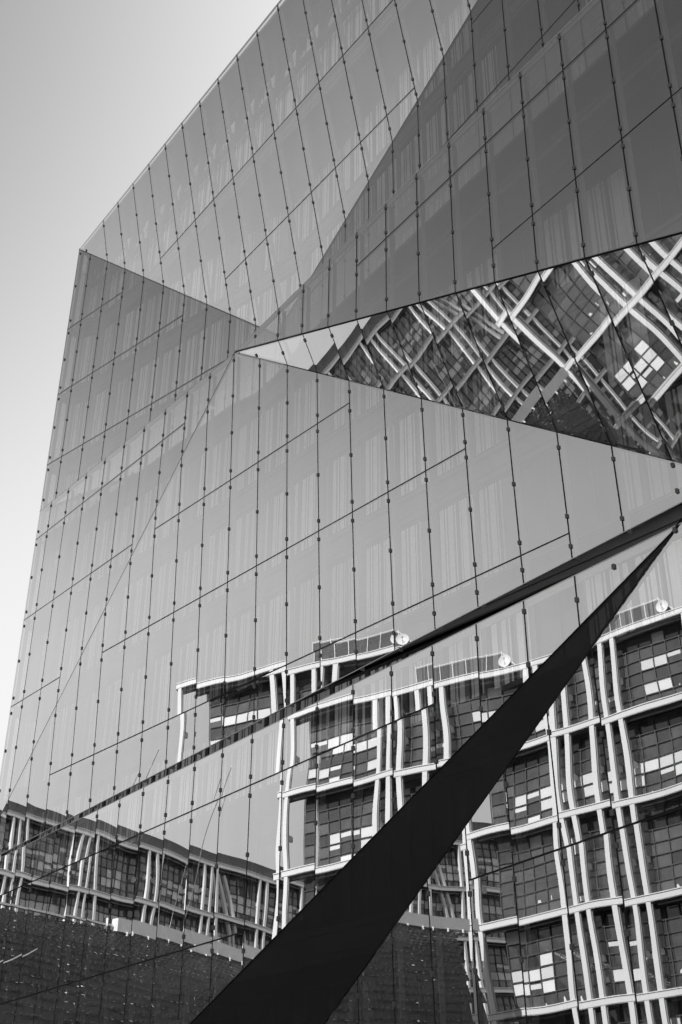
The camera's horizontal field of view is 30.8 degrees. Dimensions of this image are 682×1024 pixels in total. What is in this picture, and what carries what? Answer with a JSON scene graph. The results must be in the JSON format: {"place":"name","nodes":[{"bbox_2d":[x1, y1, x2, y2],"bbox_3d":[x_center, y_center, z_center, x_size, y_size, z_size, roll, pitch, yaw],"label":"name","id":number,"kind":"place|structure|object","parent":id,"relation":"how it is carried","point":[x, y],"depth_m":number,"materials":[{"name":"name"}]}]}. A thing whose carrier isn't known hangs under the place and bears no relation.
{"place":"outdoors","nodes":[
{"label":"outdoors","id":0,"kind":"place"},
{"bbox_2d":[0,0,284,856],"label":"sky","id":1,"kind":"structure","parent":0,"point":[91,91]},
{"bbox_2d":[0,0,681,1023],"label":"glass office building","id":2,"kind":"structure","parent":0,"point":[348,680],"depth_m":34.40,"materials":[{"name":"glass"}]},
{"bbox_2d":[5,840,30,854],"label":"window frame","id":3,"kind":"structure","parent":2,"relation":"in","point":[25,843],"depth_m":46.11,"materials":[{"name":"grey metal"}]},
{"bbox_2d":[36,826,57,839],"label":"window frame","id":4,"kind":"structure","parent":2,"relation":"in","point":[55,828],"depth_m":45.36,"materials":[{"name":"grey metal"}]},
{"bbox_2d":[58,814,79,828],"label":"window frame","id":5,"kind":"structure","parent":2,"relation":"in","point":[77,817],"depth_m":44.36,"materials":[{"name":"grey metal"}]},
{"bbox_2d":[80,802,102,817],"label":"window frame","id":6,"kind":"structure","parent":2,"relation":"in","point":[100,805],"depth_m":43.45,"materials":[{"name":"grey glass"}]},
{"bbox_2d":[103,790,126,806],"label":"window frame","id":7,"kind":"structure","parent":2,"relation":"in","point":[124,793],"depth_m":42.53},
{"bbox_2d":[127,777,152,794],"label":"window frame","id":8,"kind":"structure","parent":2,"relation":"in","point":[149,781],"depth_m":41.59,"materials":[{"name":"grey metal"}]},
{"bbox_2d":[152,763,178,782],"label":"window frame","id":9,"kind":"structure","parent":2,"relation":"in","point":[164,773],"depth_m":40.65,"materials":[{"name":"grey metal"}]},
{"bbox_2d":[170,205,176,238],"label":"window frame","id":10,"kind":"structure","parent":2,"relation":"in","point":[171,205],"depth_m":55.35,"materials":[{"name":"grey glass"}]},
{"bbox_2d":[169,270,190,296],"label":"window frame","id":11,"kind":"structure","parent":2,"relation":"in","point":[178,284],"depth_m":54.44,"materials":[{"name":"grey glass"}]},
{"bbox_2d":[178,183,193,237],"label":"window frame","id":12,"kind":"structure","parent":2,"relation":"in","point":[184,225],"depth_m":54.38,"materials":[{"name":"grey glass"}]},
{"bbox_2d":[178,749,206,769],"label":"window frame","id":13,"kind":"structure","parent":2,"relation":"in","point":[195,757],"depth_m":39.71,"materials":[{"name":"grey metal"}]},
{"bbox_2d":[190,254,214,305],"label":"window frame","id":14,"kind":"structure","parent":2,"relation":"in","point":[197,287],"depth_m":53.33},
{"bbox_2d":[194,164,213,219],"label":"window frame","id":15,"kind":"structure","parent":2,"relation":"in","point":[205,196],"depth_m":53.29,"materials":[{"name":"grey glass"}]},
{"bbox_2d":[206,730,234,755],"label":"window frame","id":16,"kind":"structure","parent":2,"relation":"in","point":[226,742],"depth_m":38.76,"materials":[{"name":"grey metal"}]},
{"bbox_2d":[212,139,232,199],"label":"window frame","id":17,"kind":"structure","parent":2,"relation":"in","point":[223,169],"depth_m":52.30,"materials":[{"name":"grey glass"}]},
{"bbox_2d":[211,239,238,304],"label":"window frame","id":18,"kind":"structure","parent":2,"relation":"in","point":[219,291],"depth_m":52.29,"materials":[{"name":"grey glass"}]},
{"bbox_2d":[231,120,251,178],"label":"window frame","id":19,"kind":"structure","parent":2,"relation":"in","point":[243,146],"depth_m":51.19,"materials":[{"name":"grey glass"}]},
{"bbox_2d":[234,293,260,326],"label":"window","id":20,"kind":"structure","parent":2,"relation":"in","point":[246,312],"depth_m":49.87,"materials":[{"name":"grey glass"}]},
{"bbox_2d":[236,222,263,288],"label":"window frame","id":21,"kind":"structure","parent":2,"relation":"in","point":[255,237],"depth_m":51.36,"materials":[{"name":"grey glass"}]},
{"bbox_2d":[235,713,265,741],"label":"window frame","id":22,"kind":"structure","parent":2,"relation":"in","point":[253,728],"depth_m":37.87,"materials":[{"name":"grey glass"}]},
{"bbox_2d":[246,620,265,689],"bbox_3d":[-2.833,4.256,39.053,0.060,2.820,1.500,24,-38,-35],"label":"window","id":23,"kind":"structure","parent":2,"relation":"in","point":[264,623],"depth_m":38.61,"materials":[{"name":"grey glass"}]},
{"bbox_2d":[251,94,272,156],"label":"window frame","id":24,"kind":"structure","parent":2,"relation":"in","point":[263,127],"depth_m":50.18,"materials":[{"name":"grey glass"}]},
{"bbox_2d":[260,276,288,325],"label":"window frame","id":25,"kind":"structure","parent":2,"relation":"in","point":[268,306],"depth_m":48.93,"materials":[{"name":"grey glass"}]},
{"bbox_2d":[262,206,290,272],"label":"window frame","id":26,"kind":"structure","parent":2,"relation":"in","point":[281,237],"depth_m":50.41,"materials":[{"name":"grey glass"}]},
{"bbox_2d":[263,583,296,681],"bbox_3d":[-1.839,3.694,38.079,0.060,2.820,1.500,24,-38,-35],"label":"window","id":27,"kind":"structure","parent":2,"relation":"in","point":[273,640],"depth_m":38.06,"materials":[{"name":"grey glass"}]},
{"bbox_2d":[266,699,297,726],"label":"window frame","id":28,"kind":"structure","parent":2,"relation":"in","point":[287,711],"depth_m":36.93,"materials":[{"name":"grey glass"}]},
{"bbox_2d":[272,75,293,132],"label":"window","id":29,"kind":"structure","parent":2,"relation":"in","point":[284,103],"depth_m":49.07,"materials":[{"name":"grey glass"}]},
{"bbox_2d":[280,538,297,564],"bbox_3d":[-1.813,0.425,39.991,0.060,2.835,1.500,24,-38,-35],"label":"window","id":30,"kind":"structure","parent":2,"relation":"in","point":[283,560],"depth_m":39.43,"materials":[{"name":"grey glass"}]},
{"bbox_2d":[289,255,308,296],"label":"window frame","id":31,"kind":"structure","parent":2,"relation":"in","point":[294,283],"depth_m":48.10,"materials":[{"name":"grey glass"}]},
{"bbox_2d":[290,185,310,254],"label":"window frame","id":32,"kind":"structure","parent":2,"relation":"in","point":[302,213],"depth_m":49.49,"materials":[{"name":"grey glass"}]},
{"bbox_2d":[293,45,316,109],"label":"window","id":33,"kind":"structure","parent":2,"relation":"in","point":[306,78],"depth_m":48.06,"materials":[{"name":"grey glass"}]},
{"bbox_2d":[295,566,328,666],"bbox_3d":[-0.846,3.133,37.106,0.060,2.820,1.500,24,-38,-35],"label":"window","id":34,"kind":"structure","parent":2,"relation":"in","point":[307,626],"depth_m":37.23,"materials":[{"name":"grey glass"}]},
{"bbox_2d":[296,817,329,896],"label":"window frame","id":35,"kind":"structure","parent":2,"relation":"in","point":[328,818],"depth_m":33.45,"materials":[{"name":"grey metal"}]},
{"bbox_2d":[298,468,329,554],"bbox_3d":[-0.819,-0.137,39.017,0.060,2.835,1.500,24,-38,-35],"label":"window","id":36,"kind":"structure","parent":2,"relation":"in","point":[311,542],"depth_m":38.75,"materials":[{"name":"grey glass"}]},
{"bbox_2d":[298,685,330,767],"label":"window frame","id":37,"kind":"structure","parent":2,"relation":"in","point":[303,703],"depth_m":35.86,"materials":[{"name":"black glass"}]},
{"bbox_2d":[309,231,329,277],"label":"window frame","id":38,"kind":"structure","parent":2,"relation":"in","point":[316,254],"depth_m":47.10,"materials":[{"name":"grey glass"}]},
{"bbox_2d":[310,158,330,232],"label":"window frame","id":39,"kind":"structure","parent":2,"relation":"in","point":[323,191],"depth_m":48.38,"materials":[{"name":"grey glass"}]},
{"bbox_2d":[316,24,339,83],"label":"window","id":40,"kind":"structure","parent":2,"relation":"in","point":[329,51],"depth_m":46.97,"materials":[{"name":"grey glass"}]},
{"bbox_2d":[330,207,350,243],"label":"window frame","id":41,"kind":"structure","parent":2,"relation":"in","point":[334,230],"depth_m":46.19,"materials":[{"name":"grey glass"}]},
{"bbox_2d":[330,132,351,208],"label":"window frame","id":42,"kind":"structure","parent":2,"relation":"in","point":[343,150],"depth_m":47.27,"materials":[{"name":"grey glass"}]},
{"bbox_2d":[329,441,361,537],"bbox_3d":[0.174,-0.698,38.044,0.060,2.835,1.500,24,-38,-35],"label":"window","id":43,"kind":"structure","parent":2,"relation":"in","point":[340,473],"depth_m":38.15,"materials":[{"name":"grey glass"}]},
{"bbox_2d":[328,548,362,651],"bbox_3d":[0.148,2.572,36.132,0.060,2.820,1.500,24,-38,-35],"label":"window","id":44,"kind":"structure","parent":2,"relation":"in","point":[341,614],"depth_m":36.25,"materials":[{"name":"grey glass"}]},
{"bbox_2d":[329,804,366,879],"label":"window frame","id":45,"kind":"structure","parent":2,"relation":"in","point":[350,812],"depth_m":32.90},
{"bbox_2d":[331,669,366,756],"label":"window frame","id":46,"kind":"structure","parent":2,"relation":"in","point":[342,733],"depth_m":34.54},
{"bbox_2d":[339,0,363,58],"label":"window","id":47,"kind":"structure","parent":2,"relation":"in","point":[353,25],"depth_m":45.92,"materials":[{"name":"grey glass"}]},
{"bbox_2d":[352,107,373,183],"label":"window frame","id":48,"kind":"structure","parent":2,"relation":"in","point":[358,166],"depth_m":46.20,"materials":[{"name":"grey glass"}]},
{"bbox_2d":[364,0,389,30],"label":"glass panel","id":49,"kind":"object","parent":2,"relation":"in","point":[376,6],"depth_m":44.77,"materials":[{"name":"grey glass"}]},
{"bbox_2d":[362,383,394,410],"bbox_3d":[1.194,-4.542,38.989,0.060,2.850,1.500,24,-38,-35],"label":"glass panel","id":50,"kind":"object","parent":2,"relation":"in","point":[373,398],"depth_m":38.65,"materials":[{"name":"grey glass"}]},
{"bbox_2d":[362,420,396,519],"bbox_3d":[1.167,-1.259,37.070,0.060,2.835,1.500,24,-38,-35],"label":"glass panel","id":51,"kind":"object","parent":2,"relation":"in","point":[374,476],"depth_m":37.19,"materials":[{"name":"grey glass"}]},
{"bbox_2d":[363,530,397,634],"bbox_3d":[1.141,2.010,35.158,0.060,2.820,1.500,24,-38,-35],"label":"glass panel","id":52,"kind":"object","parent":2,"relation":"in","point":[377,590],"depth_m":35.28,"materials":[{"name":"grey glass"}]},
{"bbox_2d":[373,78,397,157],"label":"glass panel","id":53,"kind":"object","parent":2,"relation":"in","point":[382,136],"depth_m":45.12,"materials":[{"name":"grey glass"}]},
{"bbox_2d":[367,653,405,742],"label":"window frame","id":54,"kind":"structure","parent":2,"relation":"in","point":[380,689],"depth_m":33.58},
{"bbox_2d":[367,791,406,840],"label":"window frame","id":55,"kind":"structure","parent":2,"relation":"in","point":[388,799],"depth_m":32.20,"materials":[{"name":"white metal"}]},
{"bbox_2d":[396,49,421,129],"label":"glass panel","id":56,"kind":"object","parent":2,"relation":"in","point":[404,84],"depth_m":44.07,"materials":[{"name":"grey glass"}]},
{"bbox_2d":[396,304,429,392],"bbox_3d":[2.187,-5.103,38.016,0.060,2.850,1.500,24,-38,-35],"label":"glass panel","id":57,"kind":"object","parent":2,"relation":"in","point":[418,339],"depth_m":37.94,"materials":[{"name":"grey glass"}]},
{"bbox_2d":[396,400,433,499],"bbox_3d":[2.161,-1.821,36.097,0.060,2.835,1.500,24,-38,-35],"label":"glass panel","id":58,"kind":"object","parent":2,"relation":"in","point":[410,447],"depth_m":36.22,"materials":[{"name":"grey glass"}]},
{"bbox_2d":[412,965,420,1023],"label":"window frame","id":59,"kind":"structure","parent":2,"relation":"in","point":[414,967],"depth_m":31.41,"materials":[{"name":"grey metal"}]},
{"bbox_2d":[398,512,436,617],"bbox_3d":[2.135,1.449,34.185,0.060,2.820,1.500,24,-38,-35],"label":"glass panel","id":60,"kind":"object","parent":2,"relation":"in","point":[413,542],"depth_m":34.29,"materials":[{"name":"grey glass"}]},
{"bbox_2d":[404,636,446,725],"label":"window frame","id":61,"kind":"structure","parent":2,"relation":"in","point":[418,694],"depth_m":32.62,"materials":[{"name":"grey glass"}]},
{"bbox_2d":[407,787,453,905],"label":"window frame","id":62,"kind":"structure","parent":2,"relation":"in","point":[410,792],"depth_m":29.61,"materials":[{"name":"grey metal"}]},
{"bbox_2d":[420,18,446,90],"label":"glass panel","id":63,"kind":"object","parent":2,"relation":"in","point":[431,55],"depth_m":43.12,"materials":[{"name":"grey glass"}]},
{"bbox_2d":[420,957,464,1023],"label":"window frame","id":64,"kind":"structure","parent":2,"relation":"in","point":[460,959],"depth_m":31.03,"materials":[{"name":"grey metal"}]},
{"bbox_2d":[428,295,466,370],"bbox_3d":[3.181,-5.664,37.042,0.060,2.850,1.500,24,-38,-35],"label":"glass panel","id":65,"kind":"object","parent":2,"relation":"in","point":[449,315],"depth_m":36.91,"materials":[{"name":"grey glass"}]},
{"bbox_2d":[431,375,471,479],"bbox_3d":[3.154,-2.382,35.123,0.060,2.835,1.500,24,-38,-35],"label":"glass panel","id":66,"kind":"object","parent":2,"relation":"in","point":[447,423],"depth_m":35.21,"materials":[{"name":"grey glass"}]},
{"bbox_2d":[436,491,479,599],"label":"window frame","id":67,"kind":"structure","parent":2,"relation":"in","point":[454,534],"depth_m":33.28,"materials":[{"name":"grey glass"}]},
{"bbox_2d":[446,0,471,47],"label":"window frame","id":68,"kind":"structure","parent":2,"relation":"in","point":[459,13],"depth_m":42.19,"materials":[{"name":"grey glass"}]},
{"bbox_2d":[444,618,489,708],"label":"window frame","id":69,"kind":"structure","parent":2,"relation":"in","point":[462,665],"depth_m":31.64,"materials":[{"name":"grey glass"}]},
{"bbox_2d":[452,784,501,894],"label":"window frame","id":70,"kind":"structure","parent":2,"relation":"in","point":[456,892],"depth_m":29.11,"materials":[{"name":"grey metal"}]},
{"bbox_2d":[464,284,505,347],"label":"window frame","id":71,"kind":"structure","parent":2,"relation":"in","point":[488,308],"depth_m":35.82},
{"bbox_2d":[462,948,511,1023],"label":"window frame","id":72,"kind":"structure","parent":2,"relation":"in","point":[487,954],"depth_m":29.97,"materials":[{"name":"grey metal"}]},
{"bbox_2d":[469,352,513,457],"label":"window frame","id":73,"kind":"structure","parent":2,"relation":"in","point":[487,433],"depth_m":34.21,"materials":[{"name":"grey glass"}]},
{"bbox_2d":[476,468,523,579],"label":"window frame","id":74,"kind":"structure","parent":2,"relation":"in","point":[496,502],"depth_m":32.29,"materials":[{"name":"grey glass"}]},
{"bbox_2d":[487,600,532,690],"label":"window frame","id":75,"kind":"structure","parent":2,"relation":"in","point":[508,646],"depth_m":30.66,"materials":[{"name":"grey glass"}]},
{"bbox_2d":[503,273,546,322],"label":"window frame","id":76,"kind":"structure","parent":2,"relation":"in","point":[506,315],"depth_m":34.61,"materials":[{"name":"grey metal"}]},
{"bbox_2d":[496,747,553,883],"bbox_3d":[4.181,6.955,28.477,0.060,2.850,1.500,24,-38,-35],"label":"window frame","id":77,"kind":"structure","parent":2,"relation":"in","point":[500,831],"depth_m":28.44,"materials":[{"name":"white metal"}]},
{"bbox_2d":[508,326,557,434],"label":"window frame","id":78,"kind":"structure","parent":2,"relation":"in","point":[511,351],"depth_m":33.31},
{"bbox_2d":[508,939,562,1023],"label":"window frame","id":79,"kind":"structure","parent":2,"relation":"in","point":[551,941],"depth_m":28.95,"materials":[{"name":"grey metal"}]},
{"bbox_2d":[520,444,568,561],"bbox_3d":[5.115,-0.235,31.264,0.060,2.820,1.500,24,-38,-35],"label":"window frame","id":80,"kind":"structure","parent":2,"relation":"in","point":[541,456],"depth_m":31.32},
{"bbox_2d":[533,584,582,665],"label":"window frame","id":81,"kind":"structure","parent":2,"relation":"in","point":[558,600],"depth_m":29.78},
{"bbox_2d":[545,232,589,296],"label":"window frame","id":82,"kind":"structure","parent":2,"relation":"in","point":[561,277],"depth_m":33.62,"materials":[{"name":"grey glass"}]},
{"bbox_2d":[543,730,607,870],"bbox_3d":[5.175,6.394,27.503,0.060,2.850,1.500,24,-38,-35],"label":"window frame","id":83,"kind":"structure","parent":2,"relation":"in","point":[551,832],"depth_m":27.55,"materials":[{"name":"white metal"}]},
{"bbox_2d":[550,299,604,411],"bbox_3d":[6.135,-4.066,32.202,0.060,2.835,1.500,24,-38,-35],"label":"window frame","id":84,"kind":"structure","parent":2,"relation":"in","point":[592,302],"depth_m":32.32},
{"bbox_2d":[556,928,616,1023],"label":"window frame","id":85,"kind":"structure","parent":2,"relation":"in","point":[558,940],"depth_m":27.94,"materials":[{"name":"grey metal"}]},
{"bbox_2d":[563,420,620,539],"bbox_3d":[6.108,-0.796,30.290,0.060,2.820,1.500,24,-38,-35],"label":"window frame","id":86,"kind":"structure","parent":2,"relation":"in","point":[588,431],"depth_m":30.14,"materials":[{"name":"grey glass"}]},
{"bbox_2d":[579,559,638,647],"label":"window frame","id":87,"kind":"structure","parent":2,"relation":"in","point":[599,586],"depth_m":28.77,"materials":[{"name":"grey glass"}]},
{"bbox_2d":[590,177,635,268],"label":"window frame","id":88,"kind":"structure","parent":2,"relation":"in","point":[623,228],"depth_m":32.72,"materials":[{"name":"grey glass"}]},
{"bbox_2d":[594,270,654,385],"bbox_3d":[7.128,-4.627,31.228,0.060,2.835,1.500,24,-38,-35],"label":"window frame","id":89,"kind":"structure","parent":2,"relation":"in","point":[630,300],"depth_m":31.23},
{"bbox_2d":[594,712,665,857],"bbox_3d":[6.168,5.832,26.529,0.060,2.850,1.500,24,-38,-35],"label":"window frame","id":90,"kind":"structure","parent":2,"relation":"in","point":[647,715],"depth_m":26.56,"materials":[{"name":"white metal"}]},
{"bbox_2d":[610,392,674,515],"bbox_3d":[7.102,-1.358,29.317,0.060,2.820,1.500,24,-38,-35],"label":"window frame","id":91,"kind":"structure","parent":2,"relation":"in","point":[647,481],"depth_m":29.27,"materials":[{"name":"grey glass"}]},
{"bbox_2d":[608,918,676,1023],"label":"window frame","id":92,"kind":"structure","parent":2,"relation":"in","point":[661,920],"depth_m":26.99,"materials":[{"name":"grey metal"}]},
{"bbox_2d":[630,534,681,627],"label":"window frame","id":93,"kind":"structure","parent":2,"relation":"in","point":[660,595],"depth_m":27.74,"materials":[{"name":"grey glass"}]},
{"bbox_2d":[632,137,681,238],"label":"window frame","id":94,"kind":"structure","parent":2,"relation":"in","point":[672,142],"depth_m":31.93,"materials":[{"name":"black metal"}]},
{"bbox_2d":[641,245,681,358],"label":"window frame","id":95,"kind":"structure","parent":2,"relation":"in","point":[678,249],"depth_m":30.66,"materials":[{"name":"grey metal"}]},
{"bbox_2d":[649,702,681,843],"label":"window frame","id":96,"kind":"structure","parent":2,"relation":"in","point":[652,718],"depth_m":26.09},
{"bbox_2d":[660,380,681,490],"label":"window frame","id":97,"kind":"structure","parent":2,"relation":"in","point":[673,399],"depth_m":28.95,"materials":[{"name":"grey glass"}]},
{"bbox_2d":[664,914,681,1023],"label":"window frame","id":98,"kind":"structure","parent":2,"relation":"in","point":[666,919],"depth_m":26.30,"materials":[{"name":"grey metal"}]},
{"bbox_2d":[673,124,681,184],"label":"window frame","id":99,"kind":"structure","parent":2,"relation":"in","point":[675,137],"depth_m":31.90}
]}

